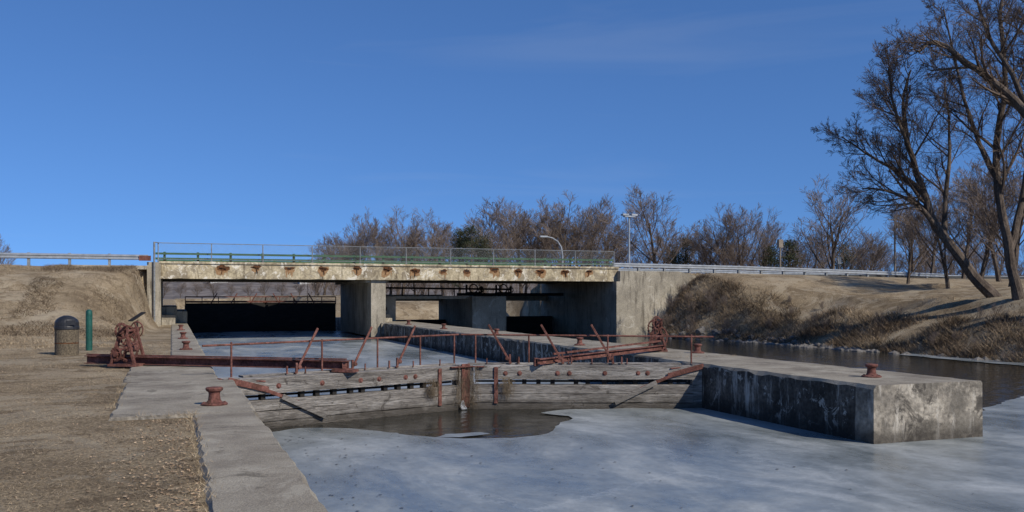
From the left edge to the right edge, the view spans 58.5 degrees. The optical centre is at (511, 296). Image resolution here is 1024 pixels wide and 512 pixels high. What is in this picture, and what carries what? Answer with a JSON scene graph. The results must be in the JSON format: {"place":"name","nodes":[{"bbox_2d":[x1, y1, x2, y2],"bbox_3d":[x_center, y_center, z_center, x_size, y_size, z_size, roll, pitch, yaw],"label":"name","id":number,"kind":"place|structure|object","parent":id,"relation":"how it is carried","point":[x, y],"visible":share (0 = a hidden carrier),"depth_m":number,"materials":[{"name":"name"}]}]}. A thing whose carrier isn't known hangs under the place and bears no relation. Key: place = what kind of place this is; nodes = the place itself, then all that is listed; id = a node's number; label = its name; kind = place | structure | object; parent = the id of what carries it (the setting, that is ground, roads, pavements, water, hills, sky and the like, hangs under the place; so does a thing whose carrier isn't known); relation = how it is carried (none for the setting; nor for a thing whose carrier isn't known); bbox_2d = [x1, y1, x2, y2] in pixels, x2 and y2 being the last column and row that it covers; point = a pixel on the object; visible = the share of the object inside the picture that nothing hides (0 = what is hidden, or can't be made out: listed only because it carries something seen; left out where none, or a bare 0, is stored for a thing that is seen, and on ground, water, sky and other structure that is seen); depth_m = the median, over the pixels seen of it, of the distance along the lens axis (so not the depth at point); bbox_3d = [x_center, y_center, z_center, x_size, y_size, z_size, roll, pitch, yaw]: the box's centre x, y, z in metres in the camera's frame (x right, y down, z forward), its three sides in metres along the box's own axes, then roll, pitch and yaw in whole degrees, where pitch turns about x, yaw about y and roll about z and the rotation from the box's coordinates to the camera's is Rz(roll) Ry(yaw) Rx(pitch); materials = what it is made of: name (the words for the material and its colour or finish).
{"place":"outdoors","nodes":[
{"label":"outdoors","id":0,"kind":"place"},
{"bbox_2d":[161,305,186,324],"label":"concrete steps","id":1,"kind":"structure","parent":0,"point":[172,314],"depth_m":58.12,"materials":[{"name":"grey concrete"}]},
{"bbox_2d":[386,307,391,321],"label":"concrete steps","id":2,"kind":"structure","parent":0,"point":[388,317],"depth_m":61.95,"materials":[{"name":"grey concrete"}]},
{"bbox_2d":[193,330,601,399],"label":"canal ice","id":3,"kind":"structure","parent":0,"point":[390,350],"depth_m":45.21,"materials":[{"name":"white ice"}]},
{"bbox_2d":[0,264,1023,511],"bbox_3d":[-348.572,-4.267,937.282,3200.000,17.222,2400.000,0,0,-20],"label":"ground","id":4,"kind":"structure","parent":0,"point":[866,293],"depth_m":39.14,"materials":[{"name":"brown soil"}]},
{"bbox_2d":[54,315,79,355],"bbox_3d":[-13.326,1.167,27.370,0.686,1.200,0.688,0,0,-20],"label":"trash can","id":5,"kind":"object","parent":4,"relation":"on","point":[66,328],"visible":0.97,"depth_m":27.10,"materials":[{"name":"beige concrete"}]},
{"bbox_2d":[0,252,150,265],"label":"guardrail","id":6,"kind":"object","parent":4,"relation":"on","point":[28,256],"visible":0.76,"depth_m":51.93,"materials":[{"name":"metal"}]},
{"bbox_2d":[0,263,153,337],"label":"embankment dead growth","id":7,"kind":"object","parent":4,"relation":"on","point":[46,267],"visible":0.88,"depth_m":42.58,"materials":[{"name":"brown plant"}]},
{"bbox_2d":[86,309,92,350],"bbox_3d":[-13.602,1.123,29.403,0.204,1.420,0.206,0,0,-20],"label":"green marker post","id":8,"kind":"object","parent":4,"relation":"on","point":[89,315],"visible":0.92,"depth_m":29.32,"materials":[{"name":"plastic"}]},
{"bbox_2d":[2,368,201,511],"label":"leaf litter","id":9,"kind":"object","parent":4,"relation":"on","point":[156,505],"visible":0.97,"depth_m":8.93,"materials":[{"name":"brown plant"}]},
{"bbox_2d":[128,312,145,326],"bbox_3d":[-16.709,1.239,40.741,0.400,1.095,0.636,0,0,41],"label":"interpretive sign","id":10,"kind":"object","parent":4,"relation":"on","point":[137,316],"visible":0.68,"depth_m":40.70,"materials":[{"name":"grey metal"}]},
{"bbox_2d":[153,242,158,320],"bbox_3d":[-20.935,-0.703,53.804,0.116,5.007,0.802,0,0,-3],"label":"fence post","id":11,"kind":"object","parent":4,"relation":"on","point":[154,280],"visible":0.8,"depth_m":53.41,"materials":[{"name":"metal"}]},
{"bbox_2d":[120,365,217,385],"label":"lock wall","id":12,"kind":"structure","parent":4,"relation":"on","point":[152,373],"depth_m":20.13,"materials":[{"name":"concrete"}]},
{"bbox_2d":[107,321,144,366],"bbox_3d":[-9.403,1.155,22.384,0.735,1.087,0.935,0,0,8],"label":"gate winch","id":13,"kind":"object","parent":12,"relation":"on","point":[130,345],"visible":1,"depth_m":22.19,"materials":[{"name":"red paint"}]},
{"bbox_2d":[84,354,358,372],"bbox_3d":[-7.136,1.587,21.935,7.438,0.325,0.326,0,0,16],"label":"gate operating spar","id":14,"kind":"object","parent":13,"relation":"attached to","point":[338,365],"visible":1,"depth_m":21.80,"materials":[{"name":"red paint"}]},
{"bbox_2d":[202,325,465,427],"bbox_3d":[-3.797,2.105,21.215,6.727,2.790,0.710,0,0,-40],"label":"lock gate leaf","id":15,"kind":"object","parent":12,"relation":"attached to","point":[284,409],"visible":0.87,"depth_m":21.01,"materials":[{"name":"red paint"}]},
{"bbox_2d":[460,402,466,409],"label":"leaking water","id":16,"kind":"structure","parent":15,"relation":"attached to","point":[463,408],"depth_m":22.91,"materials":[{"name":"white liquid"}]},
{"bbox_2d":[108,380,257,420],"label":"lock wall","id":17,"kind":"structure","parent":4,"relation":"on","point":[160,399],"depth_m":14.91,"materials":[{"name":"concrete"}]},
{"bbox_2d":[201,386,227,405],"bbox_3d":[-4.647,1.548,14.275,0.410,0.284,0.407,0,0,-20],"label":"mooring bollard","id":18,"kind":"object","parent":17,"relation":"on","point":[214,398],"visible":1,"depth_m":14.19,"materials":[{"name":"red metal"}]},
{"bbox_2d":[170,323,204,355],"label":"lock wall","id":19,"kind":"structure","parent":4,"relation":"on","point":[177,345],"depth_m":33.85,"materials":[{"name":"concrete"}]},
{"bbox_2d":[178,332,187,338],"bbox_3d":[-13.201,1.557,36.700,0.410,0.284,0.407,0,0,-20],"label":"mooring bollard","id":20,"kind":"object","parent":19,"relation":"on","point":[183,336],"visible":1,"depth_m":36.61,"materials":[{"name":"red metal"}]},
{"bbox_2d":[179,341,192,349],"bbox_3d":[-10.412,1.557,29.202,0.410,0.284,0.407,0,0,-20],"label":"mooring bollard","id":21,"kind":"object","parent":19,"relation":"on","point":[185,345],"visible":1,"depth_m":29.11,"materials":[{"name":"red metal"}]},
{"bbox_2d":[192,411,327,511],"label":"lock wall","id":22,"kind":"structure","parent":4,"relation":"on","point":[252,466],"depth_m":8.96,"materials":[{"name":"concrete"}]},
{"bbox_2d":[336,317,419,336],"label":"lock island wall","id":23,"kind":"structure","parent":4,"relation":"on","point":[338,323],"depth_m":61.99,"materials":[{"name":"concrete"}]},
{"bbox_2d":[77,261,695,336],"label":"concrete road bridge","id":24,"kind":"structure","parent":4,"relation":"on","point":[608,300],"depth_m":63.42,"materials":[{"name":"beige concrete"}]},
{"bbox_2d":[185,293,335,332],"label":"lock gate","id":25,"kind":"structure","parent":24,"relation":"attached to","point":[228,316],"depth_m":71.68,"materials":[{"name":"black metal"}]},
{"bbox_2d":[159,260,550,265],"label":"green bridge railing","id":26,"kind":"object","parent":24,"relation":"on","point":[348,262],"visible":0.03,"depth_m":70.04,"materials":[{"name":"metal"}]},
{"bbox_2d":[156,252,612,265],"bbox_3d":[-7.038,-2.215,59.920,30.420,0.930,0.250,0,0,-20],"label":"green bridge railing","id":27,"kind":"object","parent":24,"relation":"on","point":[324,256],"visible":0.59,"depth_m":59.06,"materials":[{"name":"metal"}]},
{"bbox_2d":[158,242,614,266],"bbox_3d":[-6.882,-2.627,59.428,30.230,1.154,0.120,0,0,-20],"label":"chain link fence","id":28,"kind":"object","parent":24,"relation":"on","point":[406,262],"visible":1,"depth_m":59.10,"materials":[{"name":"metal"}]},
{"bbox_2d":[447,228,468,292],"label":"pine tree","id":29,"kind":"object","parent":4,"relation":"on","point":[458,243],"visible":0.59,"depth_m":123.73,"materials":[{"name":"green plant"}]},
{"bbox_2d":[386,295,551,331],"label":"spillway dam","id":30,"kind":"structure","parent":4,"relation":"on","point":[481,312],"depth_m":67.26,"materials":[{"name":"concrete"}]},
{"bbox_2d":[386,284,563,295],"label":"spillway gate hoist","id":31,"kind":"object","parent":30,"relation":"on","point":[481,293],"visible":0.96,"depth_m":69.94,"materials":[{"name":"black metal"}]},
{"bbox_2d":[452,223,485,287],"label":"pine tree","id":32,"kind":"object","parent":4,"relation":"on","point":[470,239],"visible":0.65,"depth_m":121.92,"materials":[{"name":"green plant"}]},
{"bbox_2d":[473,229,495,292],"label":"pine tree","id":33,"kind":"object","parent":4,"relation":"on","point":[484,250],"visible":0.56,"depth_m":123.68,"materials":[{"name":"green plant"}]},
{"bbox_2d":[0,191,1023,297],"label":"distant bare trees","id":34,"kind":"object","parent":4,"relation":"on","point":[560,232],"visible":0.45,"depth_m":135.47,"materials":[{"name":"brown plant"}]},
{"bbox_2d":[539,236,562,265],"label":"street lamp","id":35,"kind":"object","parent":4,"relation":"on","point":[558,244],"visible":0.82,"depth_m":78.25,"materials":[{"name":"metal"}]},
{"bbox_2d":[384,323,737,383],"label":"lock island wall","id":36,"kind":"structure","parent":4,"relation":"on","point":[489,348],"depth_m":37.91,"materials":[{"name":"concrete"}]},
{"bbox_2d":[574,337,584,345],"bbox_3d":[2.357,1.557,31.817,0.410,0.284,0.407,0,0,-20],"label":"mooring bollard","id":37,"kind":"object","parent":36,"relation":"on","point":[579,341],"visible":1,"depth_m":31.72,"materials":[{"name":"red metal"}]},
{"bbox_2d":[647,316,667,351],"bbox_3d":[4.507,1.155,28.310,0.623,1.087,0.792,0,0,5],"label":"gate winch","id":38,"kind":"object","parent":36,"relation":"on","point":[657,325],"visible":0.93,"depth_m":28.13,"materials":[{"name":"red paint"}]},
{"bbox_2d":[533,340,664,365],"bbox_3d":[2.646,1.548,25.659,0.234,0.405,6.758,0,0,37],"label":"gate operating spar","id":39,"kind":"object","parent":38,"relation":"attached to","point":[547,360],"visible":0.89,"depth_m":25.17,"materials":[{"name":"red paint"}]},
{"bbox_2d":[692,344,704,352],"bbox_3d":[5.576,1.557,27.466,0.410,0.284,0.407,0,0,-20],"label":"mooring bollard","id":40,"kind":"object","parent":36,"relation":"on","point":[697,349],"visible":0.95,"depth_m":27.38,"materials":[{"name":"red metal"}]},
{"bbox_2d":[621,213,637,267],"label":"street lamp","id":41,"kind":"object","parent":4,"relation":"on","point":[628,215],"visible":0.84,"depth_m":80.59,"materials":[{"name":"metal"}]},
{"bbox_2d":[592,184,701,268],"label":"bare tree","id":42,"kind":"object","parent":4,"relation":"on","point":[642,216],"visible":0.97,"depth_m":104.36,"materials":[{"name":"brown plant"}]},
{"bbox_2d":[662,240,683,268],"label":"pine tree","id":43,"kind":"object","parent":4,"relation":"on","point":[676,259],"visible":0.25,"depth_m":117.59,"materials":[{"name":"green plant"}]},
{"bbox_2d":[671,235,706,264],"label":"pine tree","id":44,"kind":"object","parent":4,"relation":"on","point":[685,258],"visible":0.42,"depth_m":117.60,"materials":[{"name":"green plant"}]},
{"bbox_2d":[757,246,782,266],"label":"pine tree","id":45,"kind":"object","parent":4,"relation":"on","point":[771,258],"visible":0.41,"depth_m":111.85,"materials":[{"name":"green plant"}]},
{"bbox_2d":[611,262,943,277],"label":"guardrail","id":46,"kind":"object","parent":4,"relation":"on","point":[738,268],"visible":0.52,"depth_m":69.59,"materials":[{"name":"metal"}]},
{"bbox_2d":[777,239,782,271],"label":"sign","id":47,"kind":"object","parent":4,"relation":"on","point":[779,243],"visible":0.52,"depth_m":89.73,"materials":[{"name":"grey metal"}]},
{"bbox_2d":[775,236,806,267],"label":"pine tree","id":48,"kind":"object","parent":4,"relation":"on","point":[789,256],"visible":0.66,"depth_m":111.80,"materials":[{"name":"green plant"}]},
{"bbox_2d":[658,356,982,443],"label":"lock island wall","id":49,"kind":"structure","parent":4,"relation":"on","point":[853,404],"depth_m":18.61,"materials":[{"name":"concrete"}]},
{"bbox_2d":[461,324,712,408],"bbox_3d":[1.934,2.105,23.343,6.511,2.790,0.710,0,0,0],"label":"lock gate leaf","id":50,"kind":"object","parent":49,"relation":"attached to","point":[605,395],"visible":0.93,"depth_m":23.10,"materials":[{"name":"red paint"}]},
{"bbox_2d":[861,363,881,377],"bbox_3d":[7.566,1.552,19.244,0.410,0.284,0.407,0,0,-20],"label":"mooring bollard","id":51,"kind":"object","parent":49,"relation":"on","point":[871,370],"visible":1,"depth_m":19.16,"materials":[{"name":"red metal"}]},
{"bbox_2d":[618,268,1023,276],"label":"guardrail","id":52,"kind":"object","parent":4,"relation":"on","point":[711,271],"visible":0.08,"depth_m":82.37,"materials":[{"name":"metal"}]},
{"bbox_2d":[655,320,999,360],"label":"bank rocks","id":53,"kind":"object","parent":4,"relation":"on","point":[715,332],"visible":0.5,"depth_m":54.38,"materials":[{"name":"stone"}]},
{"bbox_2d":[651,270,1023,362],"bbox_3d":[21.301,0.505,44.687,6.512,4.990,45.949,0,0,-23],"label":"dark bank brush","id":54,"kind":"object","parent":4,"relation":"on","point":[953,321],"visible":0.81,"depth_m":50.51,"materials":[{"name":"brown plant"}]},
{"bbox_2d":[786,173,892,269],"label":"bare tree","id":55,"kind":"object","parent":4,"relation":"on","point":[843,218],"visible":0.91,"depth_m":97.51,"materials":[{"name":"brown plant"}]},
{"bbox_2d":[830,240,858,269],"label":"pine tree","id":56,"kind":"object","parent":4,"relation":"on","point":[845,253],"visible":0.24,"depth_m":111.93,"materials":[{"name":"green plant"}]},
{"bbox_2d":[888,216,898,271],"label":"utility pole","id":57,"kind":"object","parent":4,"relation":"on","point":[895,224],"visible":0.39,"depth_m":89.52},
{"bbox_2d":[810,20,1001,297],"bbox_3d":[21.106,-7.200,48.826,10.160,15.150,5.564,0,0,-15],"label":"bare tree","id":58,"kind":"object","parent":4,"relation":"on","point":[982,285],"visible":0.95,"depth_m":48.07,"materials":[{"name":"brown plant"}]},
{"bbox_2d":[883,207,937,283],"bbox_3d":[28.010,-3.776,64.277,3.758,6.007,5.124,0,0,9],"label":"bare tree","id":59,"kind":"object","parent":4,"relation":"on","point":[910,249],"visible":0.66,"depth_m":63.69,"materials":[{"name":"brown plant"}]},
{"bbox_2d":[880,176,962,272],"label":"bare tree","id":60,"kind":"object","parent":4,"relation":"on","point":[932,266],"visible":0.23,"depth_m":85.12,"materials":[{"name":"brown plant"}]},
{"bbox_2d":[889,200,958,272],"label":"bare tree","id":61,"kind":"object","parent":4,"relation":"on","point":[914,264],"visible":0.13,"depth_m":94.64,"materials":[{"name":"brown plant"}]},
{"bbox_2d":[894,187,985,288],"bbox_3d":[27.897,-3.828,59.956,5.928,7.013,5.272,0,0,32],"label":"bare tree","id":62,"kind":"object","parent":4,"relation":"on","point":[941,254],"visible":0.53,"depth_m":60.12,"materials":[{"name":"brown plant"}]},
{"bbox_2d":[888,0,1023,118],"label":"bare tree","id":63,"kind":"object","parent":4,"relation":"on","point":[1005,93],"visible":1,"depth_m":41.90,"materials":[{"name":"brown plant"}]},
{"bbox_2d":[913,169,1008,278],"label":"bare tree","id":64,"kind":"object","parent":4,"relation":"on","point":[966,249],"visible":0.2,"depth_m":74.85,"materials":[{"name":"brown plant"}]},
{"bbox_2d":[912,0,1023,299],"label":"bare tree","id":65,"kind":"object","parent":4,"relation":"on","point":[1009,238],"visible":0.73,"depth_m":46.19,"materials":[{"name":"brown plant"}]},
{"bbox_2d":[936,161,1023,277],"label":"bare tree","id":66,"kind":"object","parent":4,"relation":"on","point":[1008,193],"visible":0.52,"depth_m":57.24,"materials":[{"name":"brown plant"}]},
{"bbox_2d":[936,157,1023,281],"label":"bare tree","id":67,"kind":"object","parent":4,"relation":"on","point":[995,262],"visible":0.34,"depth_m":70.18,"materials":[{"name":"brown plant"}]},
{"bbox_2d":[942,141,1023,286],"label":"bare tree","id":68,"kind":"object","parent":4,"relation":"on","point":[987,213],"visible":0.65,"depth_m":56.21,"materials":[{"name":"brown plant"}]},
{"bbox_2d":[0,0,1023,274],"label":"sky","id":69,"kind":"structure","parent":0,"point":[127,126],"materials":[{"name":"blue"}]},
{"bbox_2d":[270,331,1023,438],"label":"water","id":70,"kind":"structure","parent":0,"point":[1001,383],"depth_m":31.34,"materials":[{"name":"black liquid"}]},
{"bbox_2d":[423,366,516,410],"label":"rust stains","id":71,"kind":"object","parent":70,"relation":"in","point":[433,389],"visible":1,"depth_m":22.90,"materials":[{"name":"brown metal"}]},
{"bbox_2d":[272,353,1023,511],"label":"river ice","id":72,"kind":"structure","parent":70,"relation":"on","point":[734,463],"depth_m":14.99,"materials":[{"name":"white ice"}]},
{"bbox_2d":[785,274,1023,278],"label":"road","id":73,"kind":"structure","parent":0,"point":[985,277],"depth_m":75.22,"materials":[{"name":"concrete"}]}
]}

